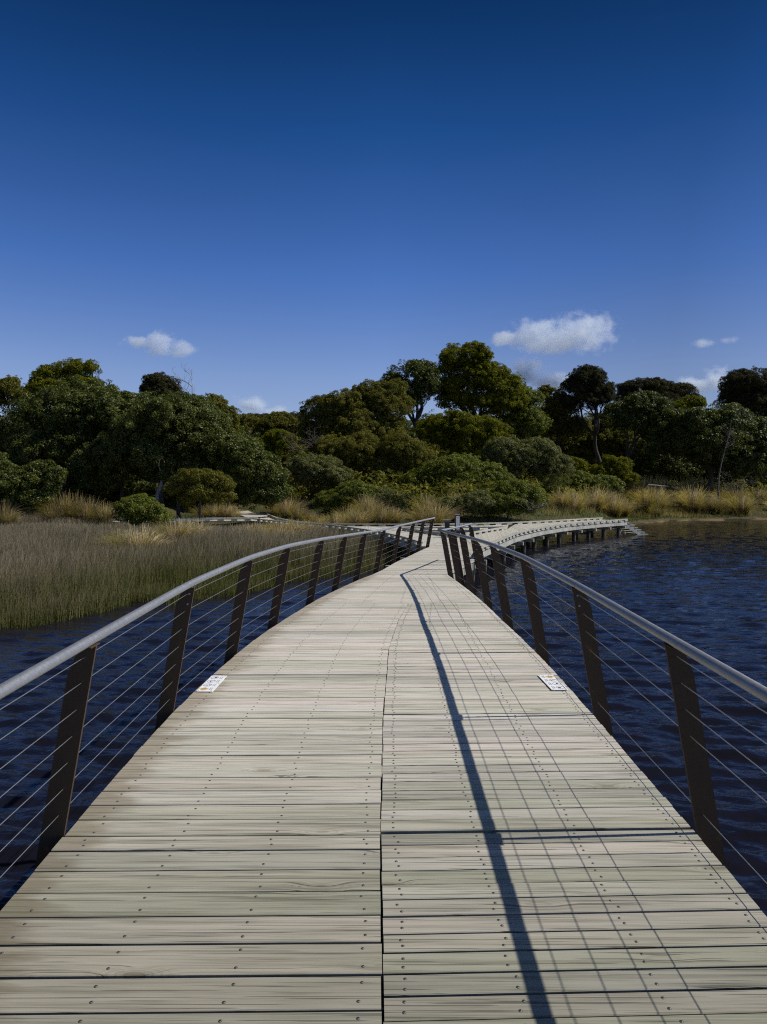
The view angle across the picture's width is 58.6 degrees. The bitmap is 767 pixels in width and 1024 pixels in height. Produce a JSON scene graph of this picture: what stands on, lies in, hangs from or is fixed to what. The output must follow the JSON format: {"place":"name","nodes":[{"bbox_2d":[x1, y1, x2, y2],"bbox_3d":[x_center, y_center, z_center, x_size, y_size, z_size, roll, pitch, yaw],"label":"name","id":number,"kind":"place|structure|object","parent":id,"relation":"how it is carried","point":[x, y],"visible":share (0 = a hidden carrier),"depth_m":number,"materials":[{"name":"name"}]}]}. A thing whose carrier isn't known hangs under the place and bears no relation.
{"place":"outdoors","nodes":[
{"label":"outdoors","id":0,"kind":"place"},
{"bbox_2d":[238,511,266,518],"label":"path","id":1,"kind":"structure","parent":0,"point":[251,514],"depth_m":57.08,"materials":[{"name":"beige concrete"}]},
{"bbox_2d":[111,517,257,521],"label":"side walkway","id":2,"kind":"structure","parent":1,"relation":"on","point":[215,519],"depth_m":43.94,"materials":[{"name":"grey wood"}]},
{"bbox_2d":[0,519,766,1023],"bbox_3d":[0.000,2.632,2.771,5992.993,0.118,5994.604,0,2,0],"label":"water","id":3,"kind":"structure","parent":0,"point":[700,585],"depth_m":10.95,"materials":[{"name":"blue liquid"}]},
{"bbox_2d":[0,511,399,628],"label":"marsh rushes","id":4,"kind":"object","parent":3,"relation":"on","point":[43,565],"visible":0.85,"depth_m":19.61,"materials":[{"name":"plant"}]},
{"bbox_2d":[0,479,766,625],"bbox_3d":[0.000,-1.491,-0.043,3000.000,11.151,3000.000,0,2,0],"label":"ground","id":5,"kind":"structure","parent":0,"point":[172,509],"depth_m":50.90,"materials":[{"name":"soil"}]},
{"bbox_2d":[0,499,24,522],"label":"tussock","id":6,"kind":"object","parent":5,"relation":"on","point":[6,511],"visible":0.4,"depth_m":46.12,"materials":[{"name":"plant"}]},
{"bbox_2d":[0,507,27,524],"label":"tussock","id":7,"kind":"object","parent":5,"relation":"on","point":[5,520],"visible":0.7,"depth_m":44.97,"materials":[{"name":"plant"}]},
{"bbox_2d":[0,374,48,417],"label":"leafy tree","id":8,"kind":"object","parent":5,"relation":"on","point":[9,386],"visible":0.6,"depth_m":70.61,"materials":[{"name":"green plant"}]},
{"bbox_2d":[0,451,68,515],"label":"leafy shrub","id":9,"kind":"object","parent":5,"relation":"on","point":[30,484],"visible":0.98,"depth_m":47.08,"materials":[{"name":"green plant"}]},
{"bbox_2d":[33,503,66,521],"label":"tussock","id":10,"kind":"object","parent":5,"relation":"on","point":[54,516],"visible":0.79,"depth_m":45.83,"materials":[{"name":"plant"}]},
{"bbox_2d":[27,491,88,521],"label":"tussock","id":11,"kind":"object","parent":5,"relation":"on","point":[60,510],"visible":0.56,"depth_m":46.66,"materials":[{"name":"plant"}]},
{"bbox_2d":[24,357,103,394],"bbox_3d":[-30.577,-8.129,65.680,7.569,13.498,5.170,0,2,0],"label":"leafy tree","id":12,"kind":"object","parent":5,"relation":"on","point":[45,375],"visible":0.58,"depth_m":64.61,"materials":[{"name":"green plant"}]},
{"bbox_2d":[29,491,100,521],"bbox_3d":[-21.711,-0.452,47.879,4.705,2.384,6.568,-1,2,29],"label":"tussock","id":13,"kind":"object","parent":5,"relation":"on","point":[62,507],"visible":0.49,"depth_m":47.06,"materials":[{"name":"plant"}]},
{"bbox_2d":[43,495,109,522],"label":"tussock","id":14,"kind":"object","parent":5,"relation":"on","point":[83,513],"visible":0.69,"depth_m":46.55,"materials":[{"name":"plant"}]},
{"bbox_2d":[0,371,155,501],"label":"spreading tree","id":15,"kind":"object","parent":5,"relation":"on","point":[64,424],"visible":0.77,"depth_m":54.88,"materials":[{"name":"green plant"}]},
{"bbox_2d":[87,501,114,524],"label":"tussock","id":16,"kind":"object","parent":5,"relation":"on","point":[100,515],"visible":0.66,"depth_m":45.71,"materials":[{"name":"plant"}]},
{"bbox_2d":[82,527,149,553],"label":"tussock","id":17,"kind":"object","parent":5,"relation":"on","point":[117,534],"visible":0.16,"depth_m":24.84,"materials":[{"name":"plant"}]},
{"bbox_2d":[109,520,172,550],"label":"tussock","id":18,"kind":"object","parent":5,"relation":"on","point":[130,539],"visible":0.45,"depth_m":24.40,"materials":[{"name":"plant"}]},
{"bbox_2d":[107,493,175,526],"bbox_3d":[-13.714,0.178,38.986,3.611,2.586,2.654,0,2,0],"label":"round shrub","id":19,"kind":"object","parent":5,"relation":"on","point":[138,509],"visible":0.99,"depth_m":38.35,"materials":[{"name":"green plant"}]},
{"bbox_2d":[51,462,240,508],"bbox_3d":[-21.489,-2.455,61.885,19.644,4.618,8.954,0,2,0],"label":"dark thicket","id":20,"kind":"object","parent":5,"relation":"on","point":[133,488],"visible":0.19,"depth_m":59.12,"materials":[{"name":"green plant"}]},
{"bbox_2d":[139,371,182,396],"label":"dark conifer","id":21,"kind":"object","parent":5,"relation":"on","point":[161,383],"visible":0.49,"depth_m":66.75,"materials":[{"name":"green plant"}]},
{"bbox_2d":[151,438,177,500],"bbox_3d":[-16.517,-2.406,50.050,3.084,6.504,2.138,1,2,33],"label":"tree trunk","id":22,"kind":"object","parent":5,"relation":"on","point":[160,486],"visible":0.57,"depth_m":49.83,"materials":[{"name":"grey plant"}]},
{"bbox_2d":[65,390,264,506],"bbox_3d":[-16.448,-4.121,51.507,14.955,10.256,8.039,0,2,0],"label":"spreading tree","id":23,"kind":"object","parent":5,"relation":"on","point":[171,422],"visible":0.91,"depth_m":49.69,"materials":[{"name":"green plant"}]},
{"bbox_2d":[139,517,212,539],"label":"tussock","id":24,"kind":"object","parent":5,"relation":"on","point":[174,533],"visible":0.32,"depth_m":27.80,"materials":[{"name":"plant"}]},
{"bbox_2d":[153,516,221,538],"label":"tussock","id":25,"kind":"object","parent":5,"relation":"on","point":[179,530],"visible":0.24,"depth_m":28.37,"materials":[{"name":"plant"}]},
{"bbox_2d":[161,468,237,522],"bbox_3d":[-12.092,-0.841,44.917,5.069,4.178,2.980,0,2,0],"label":"young tree","id":26,"kind":"object","parent":5,"relation":"on","point":[186,491],"visible":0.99,"depth_m":44.33,"materials":[{"name":"green plant"}]},
{"bbox_2d":[194,393,243,435],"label":"leafy tree","id":27,"kind":"object","parent":5,"relation":"on","point":[221,403],"visible":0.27,"depth_m":65.09,"materials":[{"name":"green plant"}]},
{"bbox_2d":[202,503,236,518],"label":"tussock","id":28,"kind":"object","parent":5,"relation":"on","point":[210,514],"visible":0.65,"depth_m":46.69,"materials":[{"name":"plant"}]},
{"bbox_2d":[207,503,245,516],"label":"tussock","id":29,"kind":"object","parent":5,"relation":"on","point":[223,513],"visible":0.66,"depth_m":46.79,"materials":[{"name":"plant"}]},
{"bbox_2d":[197,431,294,510],"bbox_3d":[-10.069,-2.942,49.647,7.112,5.796,4.472,1,2,18],"label":"spreading tree","id":30,"kind":"object","parent":5,"relation":"on","point":[256,474],"visible":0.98,"depth_m":48.71,"materials":[{"name":"green plant"}]},
{"bbox_2d":[236,411,310,472],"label":"leafy tree","id":31,"kind":"object","parent":5,"relation":"on","point":[273,420],"visible":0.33,"depth_m":82.01,"materials":[{"name":"green plant"}]},
{"bbox_2d":[250,517,305,530],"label":"tussock","id":32,"kind":"object","parent":5,"relation":"on","point":[271,522],"visible":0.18,"depth_m":32.93,"materials":[{"name":"plant"}]},
{"bbox_2d":[257,428,300,463],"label":"vine shrub","id":33,"kind":"object","parent":5,"relation":"on","point":[273,441],"visible":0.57,"depth_m":66.97,"materials":[{"name":"green plant"}]},
{"bbox_2d":[267,497,307,519],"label":"tussock","id":34,"kind":"object","parent":5,"relation":"on","point":[282,512],"visible":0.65,"depth_m":50.68,"materials":[{"name":"plant"}]},
{"bbox_2d":[272,521,306,535],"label":"tussock","id":35,"kind":"object","parent":5,"relation":"on","point":[294,530],"visible":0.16,"depth_m":31.50,"materials":[{"name":"plant"}]},
{"bbox_2d":[280,494,308,509],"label":"tussock","id":36,"kind":"object","parent":5,"relation":"on","point":[297,502],"visible":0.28,"depth_m":55.88,"materials":[{"name":"plant"}]},
{"bbox_2d":[286,504,311,520],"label":"tussock","id":37,"kind":"object","parent":5,"relation":"on","point":[296,515],"visible":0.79,"depth_m":47.87,"materials":[{"name":"plant"}]},
{"bbox_2d":[280,427,323,451],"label":"dead branches","id":38,"kind":"object","parent":5,"relation":"on","point":[300,441],"visible":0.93,"depth_m":59.83,"materials":[{"name":"wood"}]},
{"bbox_2d":[283,451,358,492],"bbox_3d":[-5.195,-2.755,57.903,6.719,4.904,4.034,0,2,0],"label":"grey shrub","id":39,"kind":"object","parent":5,"relation":"on","point":[326,470],"visible":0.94,"depth_m":56.82,"materials":[{"name":"green plant"}]},
{"bbox_2d":[317,511,356,531],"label":"tussock","id":40,"kind":"object","parent":5,"relation":"on","point":[332,520],"visible":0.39,"depth_m":41.78,"materials":[{"name":"plant"}]},
{"bbox_2d":[310,479,377,513],"bbox_3d":[-2.415,-0.998,51.147,6.045,2.945,3.869,0,2,0],"label":"shrub","id":41,"kind":"object","parent":5,"relation":"on","point":[341,495],"visible":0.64,"depth_m":50.00,"materials":[{"name":"green plant"}]},
{"bbox_2d":[331,504,362,521],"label":"tussock","id":42,"kind":"object","parent":5,"relation":"on","point":[342,514],"visible":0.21,"depth_m":43.44,"materials":[{"name":"plant"}]},
{"bbox_2d":[295,378,415,445],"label":"tea tree","id":43,"kind":"object","parent":5,"relation":"on","point":[367,405],"visible":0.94,"depth_m":70.08,"materials":[{"name":"green plant"}]},
{"bbox_2d":[339,507,373,525],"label":"tussock","id":44,"kind":"object","parent":5,"relation":"on","point":[364,519],"visible":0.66,"depth_m":41.74,"materials":[{"name":"plant"}]},
{"bbox_2d":[348,493,384,518],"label":"tussock","id":45,"kind":"object","parent":5,"relation":"on","point":[356,504],"visible":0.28,"depth_m":44.80,"materials":[{"name":"plant"}]},
{"bbox_2d":[304,428,437,488],"bbox_3d":[-0.996,-4.449,60.752,12.165,6.045,5.680,0,2,0],"label":"tea tree","id":46,"kind":"object","parent":5,"relation":"on","point":[399,453],"visible":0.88,"depth_m":59.20,"materials":[{"name":"green plant"}]},
{"bbox_2d":[349,496,397,523],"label":"tussock","id":47,"kind":"object","parent":5,"relation":"on","point":[370,509],"visible":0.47,"depth_m":43.30,"materials":[{"name":"plant"}]},
{"bbox_2d":[0,539,766,1023],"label":"footbridge","id":48,"kind":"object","parent":5,"relation":"on","point":[548,855],"visible":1,"depth_m":3.11,"materials":[{"name":"grey wood"}]},
{"bbox_2d":[196,675,226,691],"bbox_3d":[-1.443,1.443,5.752,0.135,0.014,0.447,0,2,2],"label":"warning sign","id":49,"kind":"object","parent":48,"relation":"on","point":[211,683],"visible":1,"depth_m":5.71,"materials":[{"name":"white plastic"}]},
{"bbox_2d":[0,517,434,877],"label":"bridge railing","id":50,"kind":"object","parent":48,"relation":"attached to","point":[67,749],"visible":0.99,"depth_m":4.17,"materials":[{"name":"grey metal"}]},
{"bbox_2d":[538,675,567,689],"bbox_3d":[1.431,1.442,5.785,0.135,0.014,0.429,0,2,-3],"label":"warning sign","id":51,"kind":"object","parent":48,"relation":"on","point":[552,682],"visible":1,"depth_m":5.77,"materials":[{"name":"white plastic"}]},
{"bbox_2d":[440,523,766,883],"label":"bridge railing","id":52,"kind":"object","parent":48,"relation":"attached to","point":[693,745],"visible":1,"depth_m":3.91,"materials":[{"name":"grey metal"}]},
{"bbox_2d":[1,444,766,512],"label":"undergrowth","id":53,"kind":"object","parent":5,"relation":"on","point":[448,488],"visible":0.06,"depth_m":56.97,"materials":[{"name":"green plant"}]},
{"bbox_2d":[362,502,409,525],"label":"tussock","id":54,"kind":"object","parent":5,"relation":"on","point":[379,518],"visible":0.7,"depth_m":41.32,"materials":[{"name":"plant"}]},
{"bbox_2d":[376,507,408,525],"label":"tussock","id":55,"kind":"object","parent":5,"relation":"on","point":[397,520],"visible":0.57,"depth_m":41.88,"materials":[{"name":"plant"}]},
{"bbox_2d":[368,487,420,511],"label":"shrub","id":56,"kind":"object","parent":5,"relation":"on","point":[388,495],"visible":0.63,"depth_m":47.21,"materials":[{"name":"green plant"}]},
{"bbox_2d":[379,358,442,442],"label":"open tree","id":57,"kind":"object","parent":5,"relation":"on","point":[425,375],"visible":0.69,"depth_m":76.57,"materials":[{"name":"green plant"}]},
{"bbox_2d":[391,415,430,445],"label":"background tree","id":58,"kind":"object","parent":5,"relation":"on","point":[407,425],"visible":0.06,"depth_m":109.41,"materials":[{"name":"green plant"}]},
{"bbox_2d":[399,505,441,525],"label":"tussock","id":59,"kind":"object","parent":5,"relation":"on","point":[417,516],"visible":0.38,"depth_m":41.35,"materials":[{"name":"plant"}]},
{"bbox_2d":[406,492,451,513],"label":"tussock","id":60,"kind":"object","parent":5,"relation":"on","point":[422,501],"visible":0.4,"depth_m":43.80,"materials":[{"name":"plant"}]},
{"bbox_2d":[405,500,463,525],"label":"tussock","id":61,"kind":"object","parent":5,"relation":"on","point":[443,516],"visible":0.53,"depth_m":41.68,"materials":[{"name":"plant"}]},
{"bbox_2d":[253,514,627,588],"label":"boardwalk","id":62,"kind":"structure","parent":5,"relation":"on","point":[519,533],"depth_m":33.36,"materials":[{"name":"grey wood"}]},
{"bbox_2d":[611,522,647,534],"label":"jetty steps","id":63,"kind":"structure","parent":62,"relation":"attached to","point":[632,528],"depth_m":43.82,"materials":[{"name":"grey wood"}]},
{"bbox_2d":[430,503,466,520],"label":"tussock","id":64,"kind":"object","parent":5,"relation":"on","point":[453,511],"visible":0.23,"depth_m":42.78,"materials":[{"name":"plant"}]},
{"bbox_2d":[399,452,515,497],"bbox_3d":[6.004,-2.671,55.673,9.517,4.450,5.629,0,2,0],"label":"round shrub","id":65,"kind":"object","parent":5,"relation":"on","point":[457,467],"visible":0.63,"depth_m":54.53,"materials":[{"name":"green plant"}]},
{"bbox_2d":[412,408,513,459],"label":"leafy tree","id":66,"kind":"object","parent":5,"relation":"on","point":[459,432],"visible":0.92,"depth_m":72.07,"materials":[{"name":"green plant"}]},
{"bbox_2d":[435,490,496,518],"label":"shrub","id":67,"kind":"object","parent":5,"relation":"on","point":[475,502],"visible":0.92,"depth_m":43.38,"materials":[{"name":"green plant"}]},
{"bbox_2d":[172,495,766,535],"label":"bank grass","id":68,"kind":"structure","parent":5,"relation":"on","point":[532,515],"depth_m":54.92,"materials":[{"name":"brown plant"}]},
{"bbox_2d":[433,340,530,458],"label":"tall tree","id":69,"kind":"object","parent":5,"relation":"on","point":[474,369],"visible":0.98,"depth_m":78.11,"materials":[{"name":"green plant"}]},
{"bbox_2d":[473,479,549,520],"bbox_3d":[8.380,-0.657,45.041,5.176,3.152,3.634,0,2,0],"label":"leafy shrub","id":70,"kind":"object","parent":5,"relation":"on","point":[504,494],"visible":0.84,"depth_m":44.10,"materials":[{"name":"green plant"}]},
{"bbox_2d":[513,496,555,511],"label":"dead branches","id":71,"kind":"object","parent":70,"relation":"attached to","point":[535,507],"visible":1,"depth_m":42.96,"materials":[{"name":"grey wood"}]},
{"bbox_2d":[493,380,553,439],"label":"leafy tree","id":72,"kind":"object","parent":5,"relation":"on","point":[533,417],"visible":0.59,"depth_m":80.19,"materials":[{"name":"green plant"}]},
{"bbox_2d":[479,434,578,490],"bbox_3d":[13.385,-4.138,62.881,9.546,5.996,4.913,0,2,0],"label":"bush","id":73,"kind":"object","parent":5,"relation":"on","point":[548,458],"visible":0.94,"depth_m":61.69,"materials":[{"name":"green plant"}]},
{"bbox_2d":[525,384,591,447],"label":"leafy tree","id":74,"kind":"object","parent":5,"relation":"on","point":[565,421],"visible":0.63,"depth_m":88.54,"materials":[{"name":"green plant"}]},
{"bbox_2d":[548,487,578,510],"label":"tussock","id":75,"kind":"object","parent":5,"relation":"on","point":[556,497],"visible":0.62,"depth_m":54.79,"materials":[{"name":"plant"}]},
{"bbox_2d":[550,489,598,514],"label":"tussock","id":76,"kind":"object","parent":5,"relation":"on","point":[580,501],"visible":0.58,"depth_m":54.58,"materials":[{"name":"plant"}]},
{"bbox_2d":[541,470,625,495],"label":"leafy shrub","id":77,"kind":"object","parent":5,"relation":"on","point":[581,479],"visible":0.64,"depth_m":64.92,"materials":[{"name":"green plant"}]},
{"bbox_2d":[559,363,616,464],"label":"sheoak tree","id":78,"kind":"object","parent":5,"relation":"on","point":[589,387],"visible":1,"depth_m":86.66,"materials":[{"name":"green plant"}]},
{"bbox_2d":[577,483,618,512],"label":"tussock","id":79,"kind":"object","parent":5,"relation":"on","point":[599,505],"visible":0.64,"depth_m":60.57,"materials":[{"name":"plant"}]},
{"bbox_2d":[548,411,649,470],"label":"leafy tree","id":80,"kind":"object","parent":5,"relation":"on","point":[611,441],"visible":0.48,"depth_m":91.62,"materials":[{"name":"green plant"}]},
{"bbox_2d":[562,454,640,485],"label":"vine shrub","id":81,"kind":"object","parent":5,"relation":"on","point":[613,465],"visible":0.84,"depth_m":76.84,"materials":[{"name":"green plant"}]},
{"bbox_2d":[595,489,634,517],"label":"tussock","id":82,"kind":"object","parent":5,"relation":"on","point":[612,507],"visible":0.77,"depth_m":62.55,"materials":[{"name":"plant"}]},
{"bbox_2d":[617,496,649,517],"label":"tussock","id":83,"kind":"object","parent":5,"relation":"on","point":[625,513],"visible":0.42,"depth_m":63.50,"materials":[{"name":"plant"}]},
{"bbox_2d":[598,390,676,472],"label":"leafy tree","id":84,"kind":"object","parent":5,"relation":"on","point":[631,413],"visible":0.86,"depth_m":82.23,"materials":[{"name":"green plant"}]},
{"bbox_2d":[626,475,667,493],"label":"tussock","id":85,"kind":"object","parent":5,"relation":"on","point":[640,488],"visible":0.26,"depth_m":78.65,"materials":[{"name":"plant"}]},
{"bbox_2d":[623,486,671,513],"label":"tussock","id":86,"kind":"object","parent":5,"relation":"on","point":[642,507],"visible":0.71,"depth_m":68.54,"materials":[{"name":"plant"}]},
{"bbox_2d":[541,490,766,518],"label":"bank sedge","id":87,"kind":"object","parent":5,"relation":"on","point":[605,511],"visible":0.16,"depth_m":67.46,"materials":[{"name":"plant"}]},
{"bbox_2d":[645,503,667,517],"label":"tussock","id":88,"kind":"object","parent":5,"relation":"on","point":[658,511],"visible":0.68,"depth_m":66.83,"materials":[{"name":"plant"}]},
{"bbox_2d":[614,376,705,410],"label":"sheoak tree","id":89,"kind":"object","parent":5,"relation":"on","point":[673,390],"visible":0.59,"depth_m":101.65,"materials":[{"name":"green plant"}]},
{"bbox_2d":[637,486,682,511],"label":"tussock","id":90,"kind":"object","parent":5,"relation":"on","point":[662,493],"visible":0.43,"depth_m":69.49,"materials":[{"name":"plant"}]},
{"bbox_2d":[646,476,707,499],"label":"tussock","id":91,"kind":"object","parent":5,"relation":"on","point":[687,488],"visible":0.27,"depth_m":78.02,"materials":[{"name":"plant"}]},
{"bbox_2d":[673,394,707,482],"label":"leafy tree","id":92,"kind":"object","parent":5,"relation":"on","point":[687,401],"visible":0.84,"depth_m":90.62,"materials":[{"name":"green plant"}]},
{"bbox_2d":[671,485,716,504],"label":"tussock","id":93,"kind":"object","parent":5,"relation":"on","point":[690,491],"visible":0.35,"depth_m":72.17,"materials":[{"name":"plant"}]},
{"bbox_2d":[675,489,713,512],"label":"tussock","id":94,"kind":"object","parent":5,"relation":"on","point":[697,505],"visible":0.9,"depth_m":70.05,"materials":[{"name":"plant"}]},
{"bbox_2d":[677,474,711,496],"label":"tussock","id":95,"kind":"object","parent":5,"relation":"on","point":[702,486],"visible":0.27,"depth_m":82.01,"materials":[{"name":"plant"}]},
{"bbox_2d":[632,453,766,485],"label":"dark thicket","id":96,"kind":"object","parent":5,"relation":"on","point":[648,466],"visible":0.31,"depth_m":90.37,"materials":[{"name":"green plant"}]},
{"bbox_2d":[643,402,766,494],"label":"spreading tree","id":97,"kind":"object","parent":5,"relation":"on","point":[693,435],"visible":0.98,"depth_m":79.28,"materials":[{"name":"green plant"}]},
{"bbox_2d":[693,493,729,514],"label":"tussock","id":98,"kind":"object","parent":5,"relation":"on","point":[716,505],"visible":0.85,"depth_m":70.03,"materials":[{"name":"plant"}]},
{"bbox_2d":[717,405,741,503],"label":"dead tree","id":99,"kind":"object","parent":5,"relation":"on","point":[728,434],"visible":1,"depth_m":72.85,"materials":[{"name":"grey wood"}]},
{"bbox_2d":[719,485,753,502],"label":"tussock","id":100,"kind":"object","parent":5,"relation":"on","point":[740,494],"visible":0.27,"depth_m":77.06,"materials":[{"name":"plant"}]},
{"bbox_2d":[719,468,757,490],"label":"dead branches","id":101,"kind":"object","parent":5,"relation":"on","point":[738,484],"visible":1,"depth_m":69.92,"materials":[{"name":"grey plant"}]},
{"bbox_2d":[712,365,766,417],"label":"sheoak tree","id":102,"kind":"object","parent":5,"relation":"on","point":[745,388],"visible":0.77,"depth_m":101.09,"materials":[{"name":"green plant"}]},
{"bbox_2d":[723,492,766,515],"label":"tussock","id":103,"kind":"object","parent":5,"relation":"on","point":[746,507],"visible":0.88,"depth_m":70.19,"materials":[{"name":"plant"}]},
{"bbox_2d":[738,484,766,505],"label":"tussock","id":104,"kind":"object","parent":5,"relation":"on","point":[762,496],"visible":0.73,"depth_m":76.32,"materials":[{"name":"plant"}]},
{"bbox_2d":[0,0,766,464],"label":"sky","id":105,"kind":"structure","parent":0,"point":[287,203],"materials":[{"name":"blue"}]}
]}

